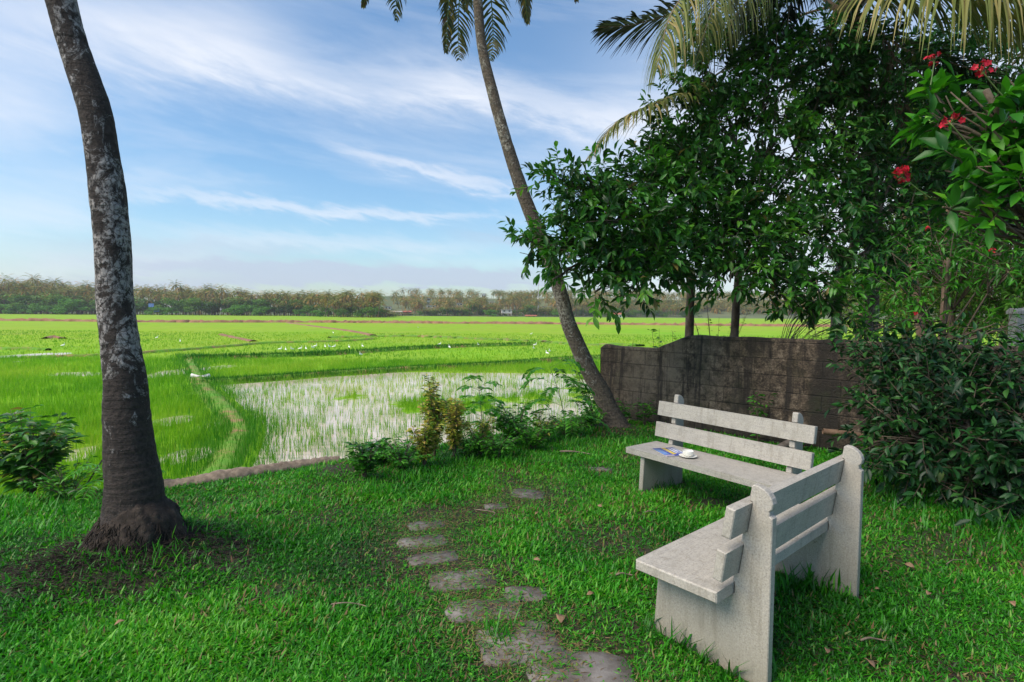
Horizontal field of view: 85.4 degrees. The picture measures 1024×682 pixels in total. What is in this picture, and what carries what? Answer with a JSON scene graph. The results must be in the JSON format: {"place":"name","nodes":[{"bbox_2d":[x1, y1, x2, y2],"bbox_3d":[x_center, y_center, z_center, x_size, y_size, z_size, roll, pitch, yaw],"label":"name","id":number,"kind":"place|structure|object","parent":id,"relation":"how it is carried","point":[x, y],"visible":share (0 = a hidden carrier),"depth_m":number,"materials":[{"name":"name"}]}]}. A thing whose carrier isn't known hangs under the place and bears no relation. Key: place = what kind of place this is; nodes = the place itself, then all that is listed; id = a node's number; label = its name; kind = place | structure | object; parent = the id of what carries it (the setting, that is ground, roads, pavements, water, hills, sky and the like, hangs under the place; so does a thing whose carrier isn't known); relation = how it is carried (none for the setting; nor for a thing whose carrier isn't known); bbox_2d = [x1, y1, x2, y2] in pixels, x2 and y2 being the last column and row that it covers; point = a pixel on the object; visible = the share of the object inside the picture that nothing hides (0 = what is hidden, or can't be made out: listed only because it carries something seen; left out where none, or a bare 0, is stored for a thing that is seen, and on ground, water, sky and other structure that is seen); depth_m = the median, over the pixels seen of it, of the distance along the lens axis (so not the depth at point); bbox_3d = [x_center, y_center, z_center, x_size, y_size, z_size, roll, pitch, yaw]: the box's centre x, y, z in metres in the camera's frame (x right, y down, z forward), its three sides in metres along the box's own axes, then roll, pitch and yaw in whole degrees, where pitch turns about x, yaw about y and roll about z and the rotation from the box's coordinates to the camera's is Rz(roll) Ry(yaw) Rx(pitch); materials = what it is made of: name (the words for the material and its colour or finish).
{"place":"outdoors","nodes":[
{"label":"outdoors","id":0,"kind":"place"},
{"bbox_2d":[182,354,253,475],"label":"path","id":1,"kind":"structure","parent":0,"point":[231,412],"depth_m":10.79,"materials":[{"name":"green plant"}]},
{"bbox_2d":[0,313,999,490],"bbox_3d":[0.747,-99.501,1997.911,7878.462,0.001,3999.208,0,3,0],"label":"paddy field","id":2,"kind":"structure","parent":0,"point":[519,330],"depth_m":39.04,"materials":[{"name":"green plant"}]},
{"bbox_2d":[0,304,20,313],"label":"bush","id":3,"kind":"object","parent":2,"relation":"on","point":[10,307],"visible":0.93,"depth_m":249.76,"materials":[{"name":"green plant"}]},
{"bbox_2d":[12,305,29,313],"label":"bush","id":4,"kind":"object","parent":2,"relation":"on","point":[22,308],"visible":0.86,"depth_m":250.87,"materials":[{"name":"green plant"}]},
{"bbox_2d":[1,293,44,313],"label":"tree","id":5,"kind":"object","parent":2,"relation":"on","point":[19,299],"visible":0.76,"depth_m":254.18,"materials":[{"name":"green plant"}]},
{"bbox_2d":[0,347,50,350],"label":"bund","id":6,"kind":"structure","parent":2,"relation":"on","point":[23,348],"depth_m":31.50,"materials":[{"name":"green plant"}]},
{"bbox_2d":[25,303,44,313],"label":"bush","id":7,"kind":"object","parent":2,"relation":"on","point":[34,309],"visible":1,"depth_m":251.34,"materials":[{"name":"green plant"}]},
{"bbox_2d":[38,293,68,313],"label":"tree","id":8,"kind":"object","parent":2,"relation":"on","point":[50,297],"visible":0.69,"depth_m":255.37,"materials":[{"name":"green plant"}]},
{"bbox_2d":[21,353,98,358],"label":"bund","id":9,"kind":"structure","parent":2,"relation":"on","point":[84,355],"depth_m":26.89,"materials":[{"name":"green plant"}]},
{"bbox_2d":[52,302,82,313],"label":"bush","id":10,"kind":"object","parent":2,"relation":"on","point":[59,305],"visible":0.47,"depth_m":250.93,"materials":[{"name":"green plant"}]},
{"bbox_2d":[51,298,89,314],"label":"tree","id":11,"kind":"object","parent":2,"relation":"on","point":[72,302],"visible":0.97,"depth_m":250.46,"materials":[{"name":"green plant"}]},
{"bbox_2d":[68,294,95,313],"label":"tree","id":12,"kind":"object","parent":2,"relation":"on","point":[75,297],"visible":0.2,"depth_m":262.92,"materials":[{"name":"green plant"}]},
{"bbox_2d":[135,303,147,314],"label":"tree","id":13,"kind":"object","parent":2,"relation":"on","point":[139,307],"visible":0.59,"depth_m":262.53,"materials":[{"name":"green plant"}]},
{"bbox_2d":[134,297,162,314],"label":"tree","id":14,"kind":"object","parent":2,"relation":"on","point":[141,301],"visible":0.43,"depth_m":265.48,"materials":[{"name":"green plant"}]},
{"bbox_2d":[144,307,167,314],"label":"bush","id":15,"kind":"object","parent":2,"relation":"on","point":[153,309],"visible":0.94,"depth_m":255.02,"materials":[{"name":"green plant"}]},
{"bbox_2d":[159,307,180,314],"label":"bush","id":16,"kind":"object","parent":2,"relation":"on","point":[173,310],"visible":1,"depth_m":255.91,"materials":[{"name":"green plant"}]},
{"bbox_2d":[160,297,184,314],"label":"tree","id":17,"kind":"object","parent":2,"relation":"on","point":[172,302],"visible":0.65,"depth_m":258.37,"materials":[{"name":"green plant"}]},
{"bbox_2d":[181,297,207,314],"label":"tree","id":18,"kind":"object","parent":2,"relation":"on","point":[195,301],"visible":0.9,"depth_m":257.20,"materials":[{"name":"green plant"}]},
{"bbox_2d":[176,298,216,314],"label":"tree","id":19,"kind":"object","parent":2,"relation":"on","point":[191,307],"visible":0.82,"depth_m":258.41,"materials":[{"name":"green plant"}]},
{"bbox_2d":[197,300,230,314],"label":"tree","id":20,"kind":"object","parent":2,"relation":"on","point":[220,304],"visible":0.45,"depth_m":267.61,"materials":[{"name":"green plant"}]},
{"bbox_2d":[200,303,230,314],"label":"tree","id":21,"kind":"object","parent":2,"relation":"on","point":[214,304],"visible":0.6,"depth_m":266.39,"materials":[{"name":"green plant"}]},
{"bbox_2d":[221,305,251,315],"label":"bush","id":22,"kind":"object","parent":2,"relation":"on","point":[232,310],"visible":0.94,"depth_m":255.93,"materials":[{"name":"green plant"}]},
{"bbox_2d":[221,296,257,315],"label":"tree","id":23,"kind":"object","parent":2,"relation":"on","point":[235,301],"visible":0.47,"depth_m":262.73,"materials":[{"name":"green plant"}]},
{"bbox_2d":[231,304,257,315],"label":"bush","id":24,"kind":"object","parent":2,"relation":"on","point":[245,310],"visible":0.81,"depth_m":257.83,"materials":[{"name":"green plant"}]},
{"bbox_2d":[142,338,374,353],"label":"bund","id":25,"kind":"structure","parent":2,"relation":"on","point":[206,347],"depth_m":36.87,"materials":[{"name":"green plant"}]},
{"bbox_2d":[251,306,270,315],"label":"bush","id":26,"kind":"object","parent":2,"relation":"on","point":[259,310],"visible":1,"depth_m":256.96,"materials":[{"name":"green plant"}]},
{"bbox_2d":[242,297,281,315],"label":"tree","id":27,"kind":"object","parent":2,"relation":"on","point":[259,302],"visible":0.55,"depth_m":263.12,"materials":[{"name":"green plant"}]},
{"bbox_2d":[273,303,297,315],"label":"tree","id":28,"kind":"object","parent":2,"relation":"on","point":[282,309],"visible":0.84,"depth_m":267.62,"materials":[{"name":"green plant"}]},
{"bbox_2d":[285,299,314,312],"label":"tree","id":29,"kind":"object","parent":2,"relation":"on","point":[302,302],"visible":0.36,"depth_m":268.78,"materials":[{"name":"green plant"}]},
{"bbox_2d":[302,305,323,315],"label":"tree","id":30,"kind":"object","parent":2,"relation":"on","point":[309,308],"visible":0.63,"depth_m":252.51,"materials":[{"name":"green plant"}]},
{"bbox_2d":[287,322,374,334],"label":"bund","id":31,"kind":"structure","parent":2,"relation":"on","point":[364,333],"depth_m":70.48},
{"bbox_2d":[188,343,534,359],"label":"bund","id":32,"kind":"structure","parent":2,"relation":"on","point":[427,347],"depth_m":31.07,"materials":[{"name":"green plant"}]},
{"bbox_2d":[353,307,377,317],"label":"tree","id":33,"kind":"object","parent":2,"relation":"on","point":[370,312],"visible":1,"depth_m":216.39,"materials":[{"name":"green plant"}]},
{"bbox_2d":[157,341,599,478],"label":"bund grass","id":34,"kind":"structure","parent":2,"relation":"on","point":[254,422],"depth_m":12.75,"materials":[{"name":"green plant"}]},
{"bbox_2d":[205,356,599,384],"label":"bund","id":35,"kind":"structure","parent":2,"relation":"on","point":[389,368],"depth_m":20.45,"materials":[{"name":"green plant"}]},
{"bbox_2d":[0,330,947,494],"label":"paddy rice","id":36,"kind":"object","parent":2,"relation":"on","point":[90,424],"visible":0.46,"depth_m":15.87,"materials":[{"name":"green plant"}]},
{"bbox_2d":[0,318,957,327],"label":"bund","id":37,"kind":"structure","parent":2,"relation":"on","point":[320,321],"depth_m":111.38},
{"bbox_2d":[328,335,644,345],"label":"bund","id":38,"kind":"structure","parent":2,"relation":"on","point":[538,340],"depth_m":46.87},
{"bbox_2d":[0,278,998,316],"bbox_3d":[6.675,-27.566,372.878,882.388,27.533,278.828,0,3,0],"label":"wood palms","id":39,"kind":"object","parent":2,"relation":"on","point":[667,298],"visible":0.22,"depth_m":372.66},
{"bbox_2d":[522,304,536,314],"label":"tree","id":40,"kind":"object","parent":2,"relation":"on","point":[531,307],"visible":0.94,"depth_m":328.40,"materials":[{"name":"green plant"}]},
{"bbox_2d":[797,203,901,340],"bbox_3d":[12.482,-1.903,19.688,4.924,6.207,4.609,0,3,0],"label":"garden tree","id":41,"kind":"object","parent":2,"relation":"on","point":[884,295],"visible":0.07,"depth_m":20.01,"materials":[{"name":"green plant"}]},
{"bbox_2d":[0,411,1023,681],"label":"lawn","id":42,"kind":"structure","parent":0,"point":[506,578],"depth_m":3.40,"materials":[{"name":"plant"}]},
{"bbox_2d":[0,405,86,495],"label":"leafy shrub","id":43,"kind":"object","parent":42,"relation":"on","point":[40,450],"visible":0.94,"depth_m":4.95,"materials":[{"name":"green plant"}]},
{"bbox_2d":[17,456,102,497],"bbox_3d":[-3.871,1.244,4.871,0.792,0.348,0.720,0,3,0],"label":"leafy shrub","id":44,"kind":"object","parent":42,"relation":"on","point":[68,490],"visible":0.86,"depth_m":4.81,"materials":[{"name":"green plant"}]},
{"bbox_2d":[60,463,170,501],"bbox_3d":[-3.467,1.183,4.861,0.811,0.379,0.738,3,4,43],"label":"fern","id":45,"kind":"object","parent":42,"relation":"on","point":[77,472],"visible":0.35,"depth_m":4.57,"materials":[{"name":"green plant"}]},
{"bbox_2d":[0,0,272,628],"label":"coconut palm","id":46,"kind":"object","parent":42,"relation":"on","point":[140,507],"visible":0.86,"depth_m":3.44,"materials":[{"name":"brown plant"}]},
{"bbox_2d":[164,456,339,487],"bbox_3d":[-2.550,1.329,5.501,1.701,0.202,0.237,-2,4,-34],"label":"edging","id":47,"kind":"object","parent":42,"relation":"on","point":[223,475],"visible":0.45,"depth_m":5.38,"materials":[{"name":"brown concrete"}]},
{"bbox_2d":[343,441,384,478],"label":"weed clump","id":48,"kind":"object","parent":42,"relation":"on","point":[364,459],"visible":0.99,"depth_m":5.28,"materials":[{"name":"green plant"}]},
{"bbox_2d":[361,437,396,462],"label":"leafy shrub","id":49,"kind":"object","parent":42,"relation":"on","point":[372,444],"visible":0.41,"depth_m":5.87,"materials":[{"name":"green plant"}]},
{"bbox_2d":[369,437,431,468],"bbox_3d":[-1.141,1.174,5.670,0.702,0.348,0.655,0,3,0],"label":"weed","id":50,"kind":"object","parent":42,"relation":"on","point":[400,460],"visible":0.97,"depth_m":5.65,"materials":[{"name":"green plant"}]},
{"bbox_2d":[397,534,447,548],"bbox_3d":[-0.626,1.428,3.880,0.352,0.064,0.225,-1,3,-19],"label":"stepping stone","id":51,"kind":"object","parent":42,"relation":"on","point":[407,539],"visible":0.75,"depth_m":3.88,"materials":[{"name":"grey stone"}]},
{"bbox_2d":[406,417,445,465],"bbox_3d":[-0.902,1.064,5.754,0.341,0.552,0.404,2,3,23],"label":"variegated shrub","id":52,"kind":"object","parent":42,"relation":"on","point":[428,444],"visible":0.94,"depth_m":5.72,"materials":[{"name":"green plant"}]},
{"bbox_2d":[407,520,445,530],"bbox_3d":[-0.646,1.420,4.200,0.293,0.064,0.166,0,3,-17],"label":"stepping stone","id":53,"kind":"object","parent":42,"relation":"on","point":[420,523],"visible":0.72,"depth_m":4.20,"materials":[{"name":"grey stone"}]},
{"bbox_2d":[407,550,458,565],"bbox_3d":[-0.516,1.435,3.613,0.332,0.063,0.166,0,3,-16],"label":"stepping stone","id":54,"kind":"object","parent":42,"relation":"on","point":[443,554],"visible":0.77,"depth_m":3.60,"materials":[{"name":"grey stone"}]},
{"bbox_2d":[417,374,449,454],"bbox_3d":[-0.866,0.841,6.143,0.382,0.968,0.400,0,3,0],"label":"variegated shrub","id":55,"kind":"object","parent":42,"relation":"on","point":[432,408],"visible":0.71,"depth_m":6.08,"materials":[{"name":"green plant"}]},
{"bbox_2d":[438,397,469,457],"bbox_3d":[-0.641,0.962,6.052,0.372,0.727,0.326,2,3,27],"label":"variegated shrub","id":56,"kind":"object","parent":42,"relation":"on","point":[453,422],"visible":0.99,"depth_m":6.01,"materials":[{"name":"green plant"}]},
{"bbox_2d":[428,569,497,591],"bbox_3d":[-0.295,1.453,3.316,0.409,0.063,0.247,0,3,-11],"label":"stepping stone","id":57,"kind":"object","parent":42,"relation":"on","point":[456,576],"visible":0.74,"depth_m":3.30,"materials":[{"name":"grey stone"}]},
{"bbox_2d":[447,431,492,455],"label":"weed","id":58,"kind":"object","parent":42,"relation":"on","point":[469,448],"visible":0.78,"depth_m":6.13,"materials":[{"name":"green plant"}]},
{"bbox_2d":[463,416,495,453],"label":"variegated shrub","id":59,"kind":"object","parent":42,"relation":"on","point":[484,427],"visible":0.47,"depth_m":6.25,"materials":[{"name":"green plant"}]},
{"bbox_2d":[444,599,520,623],"bbox_3d":[-0.158,1.470,2.988,0.412,0.063,0.225,0,3,-5],"label":"stepping stone","id":60,"kind":"object","parent":42,"relation":"on","point":[454,614],"visible":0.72,"depth_m":2.97,"materials":[{"name":"grey stone"}]},
{"bbox_2d":[456,375,510,435],"bbox_3d":[-0.356,0.864,6.723,0.684,0.945,0.663,0,3,0],"label":"sapling","id":61,"kind":"object","parent":42,"relation":"on","point":[482,398],"visible":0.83,"depth_m":6.64,"materials":[{"name":"green plant"}]},
{"bbox_2d":[469,431,520,458],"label":"weed","id":62,"kind":"object","parent":42,"relation":"on","point":[492,449],"visible":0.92,"depth_m":6.06,"materials":[{"name":"green plant"}]},
{"bbox_2d":[361,0,629,427],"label":"coconut palm","id":63,"kind":"object","parent":42,"relation":"on","point":[603,397],"visible":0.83,"depth_m":7.90,"materials":[{"name":"brown plant"}]},
{"bbox_2d":[484,503,508,509],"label":"stepping stone","id":64,"kind":"object","parent":42,"relation":"on","point":[487,506],"visible":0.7,"depth_m":4.61,"materials":[{"name":"grey stone"}]},
{"bbox_2d":[485,401,535,445],"bbox_3d":[-0.003,1.036,6.840,0.660,0.574,0.782,0,3,0],"label":"leafy shrub","id":65,"kind":"object","parent":42,"relation":"on","point":[508,425],"visible":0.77,"depth_m":6.76,"materials":[{"name":"green plant"}]},
{"bbox_2d":[475,620,564,666],"bbox_3d":[0.033,1.490,2.703,0.406,0.065,0.349,0,3,-17],"label":"stepping stone","id":66,"kind":"object","parent":42,"relation":"on","point":[539,642],"visible":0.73,"depth_m":2.67,"materials":[{"name":"grey stone"}]},
{"bbox_2d":[504,586,546,601],"bbox_3d":[0.075,1.463,3.159,0.250,0.063,0.166,0,3,0],"label":"stepping stone","id":67,"kind":"object","parent":42,"relation":"on","point":[535,593],"visible":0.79,"depth_m":3.15,"materials":[{"name":"grey stone"}]},
{"bbox_2d":[511,488,544,498],"bbox_3d":[0.143,1.390,4.965,0.310,0.065,0.252,1,3,11],"label":"stepping stone","id":68,"kind":"object","parent":42,"relation":"on","point":[529,492],"visible":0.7,"depth_m":4.95,"materials":[{"name":"grey stone"}]},
{"bbox_2d":[512,421,562,448],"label":"weed","id":69,"kind":"object","parent":42,"relation":"on","point":[530,440],"visible":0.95,"depth_m":6.52,"materials":[{"name":"green plant"}]},
{"bbox_2d":[530,409,564,439],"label":"leafy shrub","id":70,"kind":"object","parent":42,"relation":"on","point":[546,424],"visible":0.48,"depth_m":7.06,"materials":[{"name":"green plant"}]},
{"bbox_2d":[517,359,613,438],"bbox_3d":[0.665,0.778,7.287,1.135,1.096,1.171,-2,4,-38],"label":"sapling","id":71,"kind":"object","parent":42,"relation":"on","point":[554,389],"visible":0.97,"depth_m":7.13,"materials":[{"name":"green plant"}]},
{"bbox_2d":[544,413,590,434],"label":"weed","id":72,"kind":"object","parent":42,"relation":"on","point":[577,425],"visible":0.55,"depth_m":7.42,"materials":[{"name":"green plant"}]},
{"bbox_2d":[563,356,595,413],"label":"sapling","id":73,"kind":"object","parent":42,"relation":"on","point":[580,388],"visible":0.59,"depth_m":8.92,"materials":[{"name":"green plant"}]},
{"bbox_2d":[526,650,635,681],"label":"stepping stone","id":74,"kind":"object","parent":42,"relation":"on","point":[609,666],"visible":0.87,"depth_m":2.50,"materials":[{"name":"grey stone"}]},
{"bbox_2d":[564,406,605,427],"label":"weed","id":75,"kind":"object","parent":42,"relation":"on","point":[590,421],"visible":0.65,"depth_m":7.82,"materials":[{"name":"green plant"}]},
{"bbox_2d":[615,398,637,417],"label":"weed","id":76,"kind":"object","parent":42,"relation":"on","point":[624,409],"visible":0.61,"depth_m":8.29,"materials":[{"name":"green plant"}]},
{"bbox_2d":[497,109,759,336],"bbox_3d":[1.671,-0.697,7.327,3.666,4.693,1.906,-1,3,-23],"label":"broadleaf tree","id":77,"kind":"object","parent":42,"relation":"on","point":[642,246],"visible":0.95,"depth_m":7.00,"materials":[{"name":"green plant"}]},
{"bbox_2d":[633,398,656,423],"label":"weed","id":78,"kind":"object","parent":42,"relation":"on","point":[646,415],"visible":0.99,"depth_m":8.07,"materials":[{"name":"green plant"}]},
{"bbox_2d":[673,297,750,339],"bbox_3d":[3.427,0.326,9.286,1.061,2.139,1.380,0,3,-16],"label":"thin bush","id":79,"kind":"object","parent":42,"relation":"on","point":[708,320],"visible":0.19,"depth_m":9.14,"materials":[{"name":"green plant"}]},
{"bbox_2d":[626,394,817,503],"bbox_3d":[1.715,1.032,4.691,0.590,0.988,1.468,-2,4,-36],"label":"park bench","id":80,"kind":"object","parent":42,"relation":"on","point":[657,467],"visible":0.84,"depth_m":4.65,"materials":[{"name":"concrete"}]},
{"bbox_2d":[652,447,682,456],"bbox_3d":[1.399,0.981,4.910,0.206,0.011,0.274,0,3,-12],"label":"magazine","id":81,"kind":"object","parent":80,"relation":"on","point":[670,452],"visible":0.94,"depth_m":4.91,"materials":[{"name":"paper"}]},
{"bbox_2d":[636,445,863,681],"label":"park bench","id":82,"kind":"object","parent":42,"relation":"on","point":[716,583],"visible":0.98,"depth_m":2.68,"materials":[{"name":"concrete"}]},
{"bbox_2d":[747,392,775,441],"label":"weed","id":83,"kind":"object","parent":42,"relation":"on","point":[757,414],"visible":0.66,"depth_m":7.02,"materials":[{"name":"green plant"}]},
{"bbox_2d":[623,0,904,346],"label":"broadleaf tree","id":84,"kind":"object","parent":42,"relation":"on","point":[793,273],"visible":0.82,"depth_m":7.48,"materials":[{"name":"green plant"}]},
{"bbox_2d":[583,0,1023,341],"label":"coconut palm","id":85,"kind":"object","parent":42,"relation":"on","point":[993,13],"visible":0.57,"depth_m":7.36,"materials":[{"name":"green plant"}]},
{"bbox_2d":[600,335,1023,465],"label":"boundary wall","id":86,"kind":"structure","parent":42,"relation":"on","point":[726,373],"depth_m":7.31,"materials":[{"name":"grey concrete"}]},
{"bbox_2d":[822,428,907,443],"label":"dead branch","id":87,"kind":"object","parent":86,"relation":"attached to","point":[830,431],"visible":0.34,"depth_m":6.21,"materials":[{"name":"brown plant"}]},
{"bbox_2d":[781,295,875,339],"bbox_3d":[4.406,0.318,7.855,1.657,2.056,0.850,0,3,0],"label":"dry brush","id":88,"kind":"object","parent":42,"relation":"on","point":[802,325],"visible":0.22,"depth_m":7.91,"materials":[{"name":"green plant"}]},
{"bbox_2d":[856,430,888,458],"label":"weed","id":89,"kind":"object","parent":42,"relation":"on","point":[861,445],"visible":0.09,"depth_m":6.11,"materials":[{"name":"green plant"}]},
{"bbox_2d":[823,79,964,339],"bbox_3d":[8.442,-2.184,12.170,3.231,7.103,2.992,0,3,0],"label":"bare tree","id":90,"kind":"object","parent":42,"relation":"on","point":[918,331],"visible":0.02,"depth_m":11.73,"materials":[{"name":"brown plant"}]},
{"bbox_2d":[771,0,1023,338],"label":"broadleaf tree","id":91,"kind":"object","parent":42,"relation":"on","point":[867,133],"visible":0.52,"depth_m":7.66,"materials":[{"name":"green plant"}]},
{"bbox_2d":[811,181,1012,341],"bbox_3d":[10.576,-1.764,14.759,4.885,6.400,3.926,0,3,0],"label":"garden tree","id":92,"kind":"object","parent":42,"relation":"on","point":[882,294],"visible":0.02,"depth_m":14.37,"materials":[{"name":"green plant"}]},
{"bbox_2d":[816,307,1023,527],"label":"garden bush","id":93,"kind":"object","parent":42,"relation":"on","point":[957,388],"visible":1,"depth_m":4.74,"materials":[{"name":"green plant"}]},
{"bbox_2d":[889,99,959,343],"bbox_3d":[9.887,-2.318,13.154,2.926,7.286,2.530,-1,3,-19],"label":"bare tree","id":94,"kind":"object","parent":42,"relation":"on","point":[953,317],"depth_m":12.67,"materials":[{"name":"brown plant"}]},
{"bbox_2d":[843,194,1023,345],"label":"flowering shrub","id":95,"kind":"object","parent":42,"relation":"on","point":[983,253],"visible":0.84,"depth_m":6.28,"materials":[{"name":"green plant"}]},
{"bbox_2d":[881,190,1023,345],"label":"garden tree","id":96,"kind":"object","parent":42,"relation":"on","point":[936,294],"visible":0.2,"depth_m":12.67,"materials":[{"name":"green plant"}]},
{"bbox_2d":[889,78,1018,338],"bbox_3d":[9.485,-2.159,11.976,3.224,7.088,2.816,0,3,0],"label":"bare tree","id":97,"kind":"object","parent":42,"relation":"on","point":[941,303],"depth_m":11.46,"materials":[{"name":"brown plant"}]},
{"bbox_2d":[890,51,1023,248],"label":"flowering shrub","id":98,"kind":"object","parent":42,"relation":"on","point":[992,176],"visible":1,"depth_m":2.72,"materials":[{"name":"green plant"}]},
{"bbox_2d":[934,184,1023,340],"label":"garden tree","id":99,"kind":"object","parent":42,"relation":"on","point":[1007,291],"visible":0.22,"depth_m":11.92,"materials":[{"name":"green plant"}]},
{"bbox_2d":[956,306,1023,345],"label":"garden bush","id":100,"kind":"object","parent":42,"relation":"on","point":[986,329],"visible":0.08,"depth_m":8.28,"materials":[{"name":"green plant"}]},
{"bbox_2d":[1006,308,1023,345],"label":"gate post","id":101,"kind":"object","parent":42,"relation":"on","point":[1019,321],"visible":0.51,"depth_m":9.92,"materials":[{"name":"grey concrete"}]},
{"bbox_2d":[0,0,1023,308],"label":"sky","id":102,"kind":"structure","parent":0,"point":[290,146],"materials":[{"name":"blue"}]},
{"bbox_2d":[17,296,1023,319],"bbox_3d":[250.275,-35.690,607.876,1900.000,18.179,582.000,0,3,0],"label":"hills","id":103,"kind":"structure","parent":0,"point":[726,314],"depth_m":358.18,"materials":[{"name":"green plant"}]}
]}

